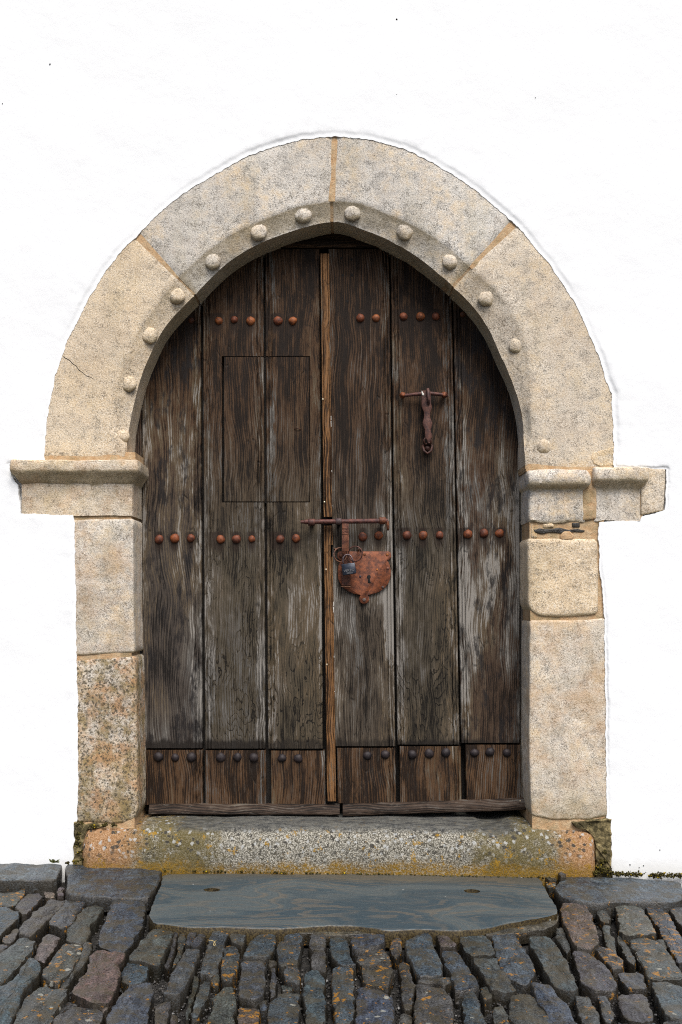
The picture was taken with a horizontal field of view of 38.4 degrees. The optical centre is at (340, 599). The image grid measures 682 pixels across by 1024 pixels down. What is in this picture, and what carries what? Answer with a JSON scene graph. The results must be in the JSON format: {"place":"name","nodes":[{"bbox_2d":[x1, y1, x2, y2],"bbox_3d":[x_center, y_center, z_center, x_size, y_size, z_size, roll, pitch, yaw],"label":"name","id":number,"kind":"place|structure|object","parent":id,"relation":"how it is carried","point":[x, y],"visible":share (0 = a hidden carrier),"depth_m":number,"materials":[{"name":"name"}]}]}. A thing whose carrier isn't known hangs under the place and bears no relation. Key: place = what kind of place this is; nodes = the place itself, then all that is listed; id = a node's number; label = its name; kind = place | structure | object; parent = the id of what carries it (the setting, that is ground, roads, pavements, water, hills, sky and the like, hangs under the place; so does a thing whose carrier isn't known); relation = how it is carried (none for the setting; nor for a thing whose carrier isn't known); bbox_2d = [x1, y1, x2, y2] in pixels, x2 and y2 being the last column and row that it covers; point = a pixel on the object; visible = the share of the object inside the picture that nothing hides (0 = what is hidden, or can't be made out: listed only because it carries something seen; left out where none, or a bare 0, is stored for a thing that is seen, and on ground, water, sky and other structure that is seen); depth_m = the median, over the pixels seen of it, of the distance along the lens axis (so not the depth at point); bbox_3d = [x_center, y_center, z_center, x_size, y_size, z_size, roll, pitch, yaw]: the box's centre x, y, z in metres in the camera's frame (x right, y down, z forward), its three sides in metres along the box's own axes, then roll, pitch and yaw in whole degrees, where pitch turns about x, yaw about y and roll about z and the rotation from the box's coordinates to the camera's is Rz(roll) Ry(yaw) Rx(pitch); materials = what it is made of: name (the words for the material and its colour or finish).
{"place":"outdoors","nodes":[
{"label":"outdoors","id":0,"kind":"place"},
{"bbox_2d":[20,882,662,1023],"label":"ground","id":1,"kind":"structure","parent":0,"point":[305,964],"depth_m":2.62,"materials":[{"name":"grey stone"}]},
{"bbox_2d":[0,907,19,944],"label":"paving sett","id":2,"kind":"object","parent":1,"relation":"on","point":[9,920],"visible":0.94,"depth_m":2.95,"materials":[{"name":"grey stone"}]},
{"bbox_2d":[2,929,18,947],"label":"paving sett","id":3,"kind":"object","parent":1,"relation":"on","point":[10,939],"visible":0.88,"depth_m":2.82,"materials":[{"name":"grey stone"}]},
{"bbox_2d":[0,890,25,910],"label":"paving sett","id":4,"kind":"object","parent":1,"relation":"on","point":[10,900],"visible":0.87,"depth_m":3.18,"materials":[{"name":"grey stone"}]},
{"bbox_2d":[0,938,36,985],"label":"paving sett","id":5,"kind":"object","parent":1,"relation":"on","point":[16,955],"visible":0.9,"depth_m":2.63,"materials":[{"name":"grey stone"}]},
{"bbox_2d":[0,958,41,1023],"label":"paving sett","id":6,"kind":"object","parent":1,"relation":"on","point":[20,987],"visible":0.98,"depth_m":2.43,"materials":[{"name":"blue stone"}]},
{"bbox_2d":[15,893,42,925],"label":"paving sett","id":7,"kind":"object","parent":1,"relation":"on","point":[27,906],"visible":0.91,"depth_m":3.12,"materials":[{"name":"grey stone"}]},
{"bbox_2d":[0,863,61,896],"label":"paving slab","id":8,"kind":"structure","parent":1,"relation":"on","point":[41,879],"depth_m":3.33,"materials":[{"name":"grey stone"}]},
{"bbox_2d":[14,987,68,1023],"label":"paving sett","id":9,"kind":"object","parent":1,"relation":"on","point":[42,1005],"visible":0.96,"depth_m":2.33,"materials":[{"name":"grey stone"}]},
{"bbox_2d":[18,899,64,948],"bbox_3d":[-0.917,0.991,2.983,0.077,0.072,0.385,0,0,0],"label":"paving sett","id":10,"kind":"object","parent":1,"relation":"on","point":[34,927],"visible":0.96,"depth_m":2.92,"materials":[{"name":"grey stone"}]},
{"bbox_2d":[34,934,60,969],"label":"paving sett","id":11,"kind":"object","parent":1,"relation":"on","point":[49,946],"visible":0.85,"depth_m":2.72,"materials":[{"name":"grey stone"}]},
{"bbox_2d":[43,892,54,905],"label":"paving sett","id":12,"kind":"object","parent":1,"relation":"on","point":[48,896],"visible":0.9,"depth_m":3.21,"materials":[{"name":"grey stone"}]},
{"bbox_2d":[56,887,64,900],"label":"paving sett","id":13,"kind":"object","parent":1,"relation":"on","point":[60,894],"visible":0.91,"depth_m":3.23,"materials":[{"name":"grey stone"}]},
{"bbox_2d":[41,944,82,988],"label":"paving sett","id":14,"kind":"object","parent":1,"relation":"on","point":[58,970],"visible":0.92,"depth_m":2.58,"materials":[{"name":"grey stone"}]},
{"bbox_2d":[49,900,85,945],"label":"paving sett","id":15,"kind":"object","parent":1,"relation":"on","point":[63,919],"visible":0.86,"depth_m":2.96,"materials":[{"name":"grey stone"}]},
{"bbox_2d":[59,1002,76,1013],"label":"paving sett","id":16,"kind":"object","parent":1,"relation":"on","point":[68,1006],"visible":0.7,"depth_m":2.36,"materials":[{"name":"grey stone"}]},
{"bbox_2d":[60,942,92,996],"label":"paving sett","id":17,"kind":"object","parent":1,"relation":"on","point":[77,974],"visible":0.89,"depth_m":2.60,"materials":[{"name":"grey stone"}]},
{"bbox_2d":[53,1007,104,1023],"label":"paving sett","id":18,"kind":"object","parent":1,"relation":"on","point":[77,1015],"visible":1,"depth_m":2.29,"materials":[{"name":"grey stone"}]},
{"bbox_2d":[65,906,103,946],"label":"paving sett","id":19,"kind":"object","parent":1,"relation":"on","point":[83,927],"visible":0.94,"depth_m":2.94,"materials":[{"name":"grey stone"}]},
{"bbox_2d":[71,950,125,1012],"bbox_3d":[-0.620,0.991,2.528,0.111,0.068,0.397,0,0,-5],"label":"paving sett","id":20,"kind":"object","parent":1,"relation":"on","point":[98,986],"visible":0.91,"depth_m":2.47,"materials":[{"name":"brown stone"}]},
{"bbox_2d":[65,864,161,911],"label":"paving slab","id":21,"kind":"structure","parent":1,"relation":"on","point":[105,888],"depth_m":3.26,"materials":[{"name":"grey stone"}]},
{"bbox_2d":[98,900,146,963],"bbox_3d":[-0.654,0.994,2.952,0.125,0.074,0.482,0,0,-6],"label":"paving sett","id":22,"kind":"object","parent":1,"relation":"on","point":[122,930],"visible":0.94,"depth_m":2.90,"materials":[{"name":"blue stone"}]},
{"bbox_2d":[106,983,153,1023],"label":"paving sett","id":23,"kind":"object","parent":1,"relation":"on","point":[134,1004],"visible":1,"depth_m":2.33,"materials":[{"name":"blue stone"}]},
{"bbox_2d":[121,962,148,993],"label":"paving sett","id":24,"kind":"object","parent":1,"relation":"on","point":[132,973],"visible":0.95,"depth_m":2.54,"materials":[{"name":"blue stone"}]},
{"bbox_2d":[129,929,173,983],"bbox_3d":[-0.530,0.998,2.752,0.100,0.067,0.308,0,0,0],"label":"paving sett","id":25,"kind":"object","parent":1,"relation":"on","point":[151,952],"visible":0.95,"depth_m":2.70,"materials":[{"name":"grey stone"}]},
{"bbox_2d":[153,1002,171,1023],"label":"paving sett","id":26,"kind":"object","parent":1,"relation":"on","point":[162,1013],"visible":1,"depth_m":2.33,"materials":[{"name":"grey stone"}]},
{"bbox_2d":[163,932,177,982],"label":"paving sett","id":27,"kind":"object","parent":1,"relation":"on","point":[167,969],"visible":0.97,"depth_m":2.69,"materials":[{"name":"grey stone"}]},
{"bbox_2d":[172,934,186,971],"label":"paving sett","id":28,"kind":"object","parent":1,"relation":"on","point":[181,940],"visible":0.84,"depth_m":2.78,"materials":[{"name":"grey stone"}]},
{"bbox_2d":[163,949,199,1013],"bbox_3d":[-0.414,0.998,2.569,0.058,0.063,0.331,0,0,0],"label":"paving sett","id":29,"kind":"object","parent":1,"relation":"on","point":[176,993],"visible":0.97,"depth_m":2.51,"materials":[{"name":"grey stone"}]},
{"bbox_2d":[185,932,196,950],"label":"paving sett","id":30,"kind":"object","parent":1,"relation":"on","point":[191,936],"visible":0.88,"depth_m":2.81,"materials":[{"name":"grey stone"}]},
{"bbox_2d":[185,976,199,1023],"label":"paving sett","id":31,"kind":"object","parent":1,"relation":"on","point":[195,986],"visible":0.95,"depth_m":2.43,"materials":[{"name":"grey stone"}]},
{"bbox_2d":[191,934,205,959],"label":"paving sett","id":32,"kind":"object","parent":1,"relation":"on","point":[199,942],"visible":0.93,"depth_m":2.80,"materials":[{"name":"grey stone"}]},
{"bbox_2d":[190,981,210,1023],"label":"paving sett","id":33,"kind":"object","parent":1,"relation":"on","point":[201,1005],"visible":0.98,"depth_m":2.40,"materials":[{"name":"grey stone"}]},
{"bbox_2d":[199,931,228,985],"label":"paving sett","id":34,"kind":"object","parent":1,"relation":"on","point":[211,963],"visible":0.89,"depth_m":2.70,"materials":[{"name":"grey stone"}]},
{"bbox_2d":[211,974,219,995],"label":"paving sett","id":35,"kind":"object","parent":1,"relation":"on","point":[215,983],"visible":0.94,"depth_m":2.53,"materials":[{"name":"grey stone"}]},
{"bbox_2d":[207,987,237,1023],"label":"paving sett","id":36,"kind":"object","parent":1,"relation":"on","point":[224,1010],"visible":0.98,"depth_m":2.35,"materials":[{"name":"grey stone"}]},
{"bbox_2d":[220,946,239,992],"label":"paving sett","id":37,"kind":"object","parent":1,"relation":"on","point":[229,971],"visible":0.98,"depth_m":2.60,"materials":[{"name":"grey stone"}]},
{"bbox_2d":[229,933,246,958],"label":"paving sett","id":38,"kind":"object","parent":1,"relation":"on","point":[238,942],"visible":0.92,"depth_m":2.81,"materials":[{"name":"grey stone"}]},
{"bbox_2d":[236,1008,260,1023],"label":"paving sett","id":39,"kind":"object","parent":1,"relation":"on","point":[249,1016],"visible":1,"depth_m":2.30,"materials":[{"name":"grey stone"}]},
{"bbox_2d":[238,961,266,1009],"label":"paving sett","id":40,"kind":"object","parent":1,"relation":"on","point":[252,986],"visible":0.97,"depth_m":2.48,"materials":[{"name":"grey stone"}]},
{"bbox_2d":[243,934,276,973],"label":"paving sett","id":41,"kind":"object","parent":1,"relation":"on","point":[262,947],"visible":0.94,"depth_m":2.74,"materials":[{"name":"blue stone"}]},
{"bbox_2d":[259,1000,267,1023],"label":"paving sett","id":42,"kind":"object","parent":1,"relation":"on","point":[263,1008],"visible":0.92,"depth_m":2.37,"materials":[{"name":"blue stone"}]},
{"bbox_2d":[268,960,277,979],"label":"paving sett","id":43,"kind":"object","parent":1,"relation":"on","point":[272,964],"visible":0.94,"depth_m":2.66,"materials":[{"name":"grey stone"}]},
{"bbox_2d":[269,968,277,1002],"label":"paving sett","id":44,"kind":"object","parent":1,"relation":"on","point":[273,989],"visible":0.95,"depth_m":2.52,"materials":[{"name":"grey stone"}]},
{"bbox_2d":[267,993,300,1023],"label":"paving sett","id":45,"kind":"object","parent":1,"relation":"on","point":[284,1008],"visible":1,"depth_m":2.33,"materials":[{"name":"grey stone"}]},
{"bbox_2d":[281,985,292,993],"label":"paving sett","id":46,"kind":"object","parent":1,"relation":"on","point":[285,989],"visible":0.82,"depth_m":2.50,"materials":[{"name":"grey stone"}]},
{"bbox_2d":[275,933,303,985],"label":"paving sett","id":47,"kind":"object","parent":1,"relation":"on","point":[289,950],"visible":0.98,"depth_m":2.71,"materials":[{"name":"grey stone"}]},
{"bbox_2d":[283,966,300,993],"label":"paving sett","id":48,"kind":"object","parent":1,"relation":"on","point":[291,977],"visible":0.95,"depth_m":2.55,"materials":[{"name":"grey stone"}]},
{"bbox_2d":[301,970,327,1023],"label":"paving sett","id":49,"kind":"object","parent":1,"relation":"on","point":[314,1007],"visible":0.99,"depth_m":2.42,"materials":[{"name":"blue stone"}]},
{"bbox_2d":[308,933,326,962],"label":"paving sett","id":50,"kind":"object","parent":1,"relation":"on","point":[317,941],"visible":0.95,"depth_m":2.81,"materials":[{"name":"grey stone"}]},
{"bbox_2d":[310,949,326,983],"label":"paving sett","id":51,"kind":"object","parent":1,"relation":"on","point":[318,960],"visible":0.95,"depth_m":2.66,"materials":[{"name":"grey stone"}]},
{"bbox_2d":[83,810,594,886],"bbox_3d":[-0.008,0.914,3.629,1.850,0.234,0.352,0,0,0],"label":"threshold stone","id":52,"kind":"object","parent":1,"relation":"on","point":[510,843],"visible":0.78,"depth_m":3.46,"materials":[{"name":"stone"}]},
{"bbox_2d":[0,0,681,886],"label":"whitewashed wall","id":53,"kind":"structure","parent":1,"relation":"on","point":[550,130],"depth_m":3.50,"materials":[{"name":"white paint"}]},
{"bbox_2d":[10,137,664,877],"bbox_3d":[-0.009,-0.328,3.692,2.337,2.680,0.469,0,0,0],"label":"stone doorway","id":54,"kind":"structure","parent":53,"relation":"attached to","point":[478,259],"depth_m":3.50,"materials":[{"name":"stone"}]},
{"bbox_2d":[135,233,522,796],"bbox_3d":[-0.033,-0.304,3.702,1.532,2.189,0.118,0,0,0],"label":"door frame","id":55,"kind":"object","parent":54,"relation":"attached to","point":[323,244],"visible":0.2,"depth_m":3.65,"materials":[{"name":"brown wood"}]},
{"bbox_2d":[142,249,339,814],"bbox_3d":[-0.378,-0.256,3.658,0.745,2.104,0.132,0,0,0],"label":"door leaf","id":56,"kind":"object","parent":55,"relation":"attached to","point":[231,543],"visible":0.95,"depth_m":3.65,"materials":[{"name":"brown wood"}]},
{"bbox_2d":[301,249,525,815],"bbox_3d":[0.272,-0.254,3.665,0.841,2.107,0.145,0,0,0],"label":"door leaf","id":57,"kind":"object","parent":55,"relation":"attached to","point":[419,521],"visible":0.99,"depth_m":3.65,"materials":[{"name":"brown wood"}]},
{"bbox_2d":[341,554,355,575],"bbox_3d":[0.029,-0.130,3.597,0.055,0.081,0.019,0,0,0],"label":"padlock","id":58,"kind":"object","parent":57,"relation":"hanging from","point":[348,568],"visible":1,"depth_m":3.59,"materials":[{"name":"blue paint"}]},
{"bbox_2d":[65,820,681,878],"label":"moss","id":59,"kind":"object","parent":54,"relation":"attached to","point":[608,872],"visible":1,"depth_m":3.47,"materials":[{"name":"green plant"}]},
{"bbox_2d":[328,937,355,981],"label":"paving sett","id":60,"kind":"object","parent":1,"relation":"on","point":[339,953],"visible":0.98,"depth_m":2.73,"materials":[{"name":"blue stone"}]},
{"bbox_2d":[331,966,355,1023],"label":"paving sett","id":61,"kind":"object","parent":1,"relation":"on","point":[343,1006],"visible":1,"depth_m":2.42,"materials":[{"name":"grey stone"}]},
{"bbox_2d":[148,874,558,949],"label":"paving slab","id":62,"kind":"structure","parent":1,"relation":"on","point":[404,908],"depth_m":3.09,"materials":[{"name":"stone"}]},
{"bbox_2d":[350,934,385,963],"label":"paving sett","id":63,"kind":"object","parent":1,"relation":"on","point":[360,945],"visible":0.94,"depth_m":2.80,"materials":[{"name":"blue stone"}]},
{"bbox_2d":[354,987,394,1023],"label":"paving sett","id":64,"kind":"object","parent":1,"relation":"on","point":[374,1006],"visible":0.98,"depth_m":2.35,"materials":[{"name":"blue stone"}]},
{"bbox_2d":[356,949,394,996],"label":"paving sett","id":65,"kind":"object","parent":1,"relation":"on","point":[374,969],"visible":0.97,"depth_m":2.60,"materials":[{"name":"grey stone"}]},
{"bbox_2d":[389,938,401,972],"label":"paving sett","id":66,"kind":"object","parent":1,"relation":"on","point":[395,950],"visible":0.98,"depth_m":2.76,"materials":[{"name":"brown stone"}]},
{"bbox_2d":[399,1014,412,1023],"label":"paving sett","id":67,"kind":"object","parent":1,"relation":"on","point":[406,1019],"visible":1,"depth_m":2.31,"materials":[{"name":"grey stone"}]},
{"bbox_2d":[398,963,415,1017],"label":"paving sett","id":68,"kind":"object","parent":1,"relation":"on","point":[407,987],"visible":0.95,"depth_m":2.49,"materials":[{"name":"grey stone"}]},
{"bbox_2d":[404,933,442,984],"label":"paving sett","id":69,"kind":"object","parent":1,"relation":"on","point":[422,960],"visible":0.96,"depth_m":2.69,"materials":[{"name":"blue stone"}]},
{"bbox_2d":[413,984,453,1023],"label":"paving sett","id":70,"kind":"object","parent":1,"relation":"on","point":[433,1005],"visible":1,"depth_m":2.36,"materials":[{"name":"grey stone"}]},
{"bbox_2d":[418,977,450,996],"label":"paving sett","id":71,"kind":"object","parent":1,"relation":"on","point":[444,983],"visible":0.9,"depth_m":2.54,"materials":[{"name":"grey stone"}]},
{"bbox_2d":[436,935,457,959],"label":"paving sett","id":72,"kind":"object","parent":1,"relation":"on","point":[445,943],"visible":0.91,"depth_m":2.82,"materials":[{"name":"grey stone"}]},
{"bbox_2d":[441,951,479,1008],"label":"paving sett","id":73,"kind":"object","parent":1,"relation":"on","point":[463,980],"visible":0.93,"depth_m":2.55,"materials":[{"name":"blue stone"}]},
{"bbox_2d":[461,991,486,1023],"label":"paving sett","id":74,"kind":"object","parent":1,"relation":"on","point":[471,1013],"visible":1,"depth_m":2.36,"materials":[{"name":"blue stone"}]},
{"bbox_2d":[459,935,494,971],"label":"paving sett","id":75,"kind":"object","parent":1,"relation":"on","point":[471,948],"visible":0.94,"depth_m":2.77,"materials":[{"name":"grey stone"}]},
{"bbox_2d":[480,987,492,1016],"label":"paving sett","id":76,"kind":"object","parent":1,"relation":"on","point":[486,1002],"visible":0.96,"depth_m":2.46,"materials":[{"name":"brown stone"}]},
{"bbox_2d":[473,958,516,1010],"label":"paving sett","id":77,"kind":"object","parent":1,"relation":"on","point":[491,976],"visible":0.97,"depth_m":2.56,"materials":[{"name":"grey stone"}]},
{"bbox_2d":[492,1006,509,1023],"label":"paving sett","id":78,"kind":"object","parent":1,"relation":"on","point":[499,1015],"visible":1,"depth_m":2.35,"materials":[{"name":"grey stone"}]},
{"bbox_2d":[491,934,535,994],"bbox_3d":[0.477,1.018,2.723,0.099,0.064,0.356,0,0,0],"label":"paving sett","id":79,"kind":"object","parent":1,"relation":"on","point":[515,964],"visible":0.86,"depth_m":2.68,"materials":[{"name":"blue stone"}]},
{"bbox_2d":[508,994,548,1023],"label":"paving sett","id":80,"kind":"object","parent":1,"relation":"on","point":[524,1009],"visible":0.99,"depth_m":2.35,"materials":[{"name":"grey stone"}]},
{"bbox_2d":[545,882,555,899],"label":"paving sett","id":81,"kind":"object","parent":1,"relation":"on","point":[549,887],"visible":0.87,"depth_m":3.37,"materials":[{"name":"grey stone"}]},
{"bbox_2d":[528,936,578,1010],"bbox_3d":[0.581,1.017,2.683,0.087,0.061,0.414,0,0,0],"label":"paving sett","id":82,"kind":"object","parent":1,"relation":"on","point":[551,965],"visible":0.94,"depth_m":2.65,"materials":[{"name":"grey stone"}]},
{"bbox_2d":[530,982,576,1023],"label":"paving sett","id":83,"kind":"object","parent":1,"relation":"on","point":[553,1005],"visible":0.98,"depth_m":2.38,"materials":[{"name":"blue stone"}]},
{"bbox_2d":[555,928,570,966],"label":"paving sett","id":84,"kind":"object","parent":1,"relation":"on","point":[562,943],"visible":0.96,"depth_m":2.86,"materials":[{"name":"grey stone"}]},
{"bbox_2d":[559,903,598,957],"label":"paving sett","id":85,"kind":"object","parent":1,"relation":"on","point":[577,925],"visible":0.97,"depth_m":2.96,"materials":[{"name":"brown stone"}]},
{"bbox_2d":[574,996,599,1023],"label":"paving sett","id":86,"kind":"object","parent":1,"relation":"on","point":[585,1012],"visible":0.99,"depth_m":2.37,"materials":[{"name":"grey stone"}]},
{"bbox_2d":[571,950,617,1006],"bbox_3d":[0.673,1.022,2.642,0.105,0.064,0.300,0,0,0],"label":"paving sett","id":87,"kind":"object","parent":1,"relation":"on","point":[594,978],"visible":0.94,"depth_m":2.58,"materials":[{"name":"grey stone"}]},
{"bbox_2d":[596,910,610,930],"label":"paving sett","id":88,"kind":"object","parent":1,"relation":"on","point":[603,918],"visible":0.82,"depth_m":3.11,"materials":[{"name":"grey stone"}]},
{"bbox_2d":[597,996,614,1023],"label":"paving sett","id":89,"kind":"object","parent":1,"relation":"on","point":[605,1012],"visible":0.98,"depth_m":2.39,"materials":[{"name":"grey stone"}]},
{"bbox_2d":[602,925,616,953],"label":"paving sett","id":90,"kind":"object","parent":1,"relation":"on","point":[608,940],"visible":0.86,"depth_m":2.92,"materials":[{"name":"grey stone"}]},
{"bbox_2d":[595,947,624,983],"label":"paving sett","id":91,"kind":"object","parent":1,"relation":"on","point":[611,960],"visible":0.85,"depth_m":2.72,"materials":[{"name":"grey stone"}]},
{"bbox_2d":[554,877,681,918],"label":"paving slab","id":92,"kind":"structure","parent":1,"relation":"on","point":[594,895],"depth_m":3.28,"materials":[{"name":"grey stone"}]},
{"bbox_2d":[617,935,635,972],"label":"paving sett","id":93,"kind":"object","parent":1,"relation":"on","point":[625,955],"visible":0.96,"depth_m":2.78,"materials":[{"name":"grey stone"}]},
{"bbox_2d":[618,973,647,999],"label":"paving sett","id":94,"kind":"object","parent":1,"relation":"on","point":[630,983],"visible":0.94,"depth_m":2.54,"materials":[{"name":"grey stone"}]},
{"bbox_2d":[614,905,655,946],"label":"paving sett","id":95,"kind":"object","parent":1,"relation":"on","point":[633,922],"visible":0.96,"depth_m":3.02,"materials":[{"name":"grey stone"}]},
{"bbox_2d":[616,994,653,1023],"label":"paving sett","id":96,"kind":"object","parent":1,"relation":"on","point":[633,1008],"visible":0.99,"depth_m":2.38,"materials":[{"name":"grey stone"}]},
{"bbox_2d":[629,938,681,995],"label":"paving sett","id":97,"kind":"object","parent":1,"relation":"on","point":[655,961],"visible":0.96,"depth_m":2.69,"materials":[{"name":"grey stone"}]},
{"bbox_2d":[645,907,681,971],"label":"paving sett","id":98,"kind":"object","parent":1,"relation":"on","point":[664,927],"visible":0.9,"depth_m":2.96,"materials":[{"name":"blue stone"}]},
{"bbox_2d":[651,982,681,1023],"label":"paving sett","id":99,"kind":"object","parent":1,"relation":"on","point":[666,997],"visible":0.99,"depth_m":2.44,"materials":[{"name":"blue stone"}]},
{"bbox_2d":[669,907,681,936],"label":"paving sett","id":100,"kind":"object","parent":1,"relation":"on","point":[675,914],"visible":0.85,"depth_m":3.12,"materials":[{"name":"grey stone"}]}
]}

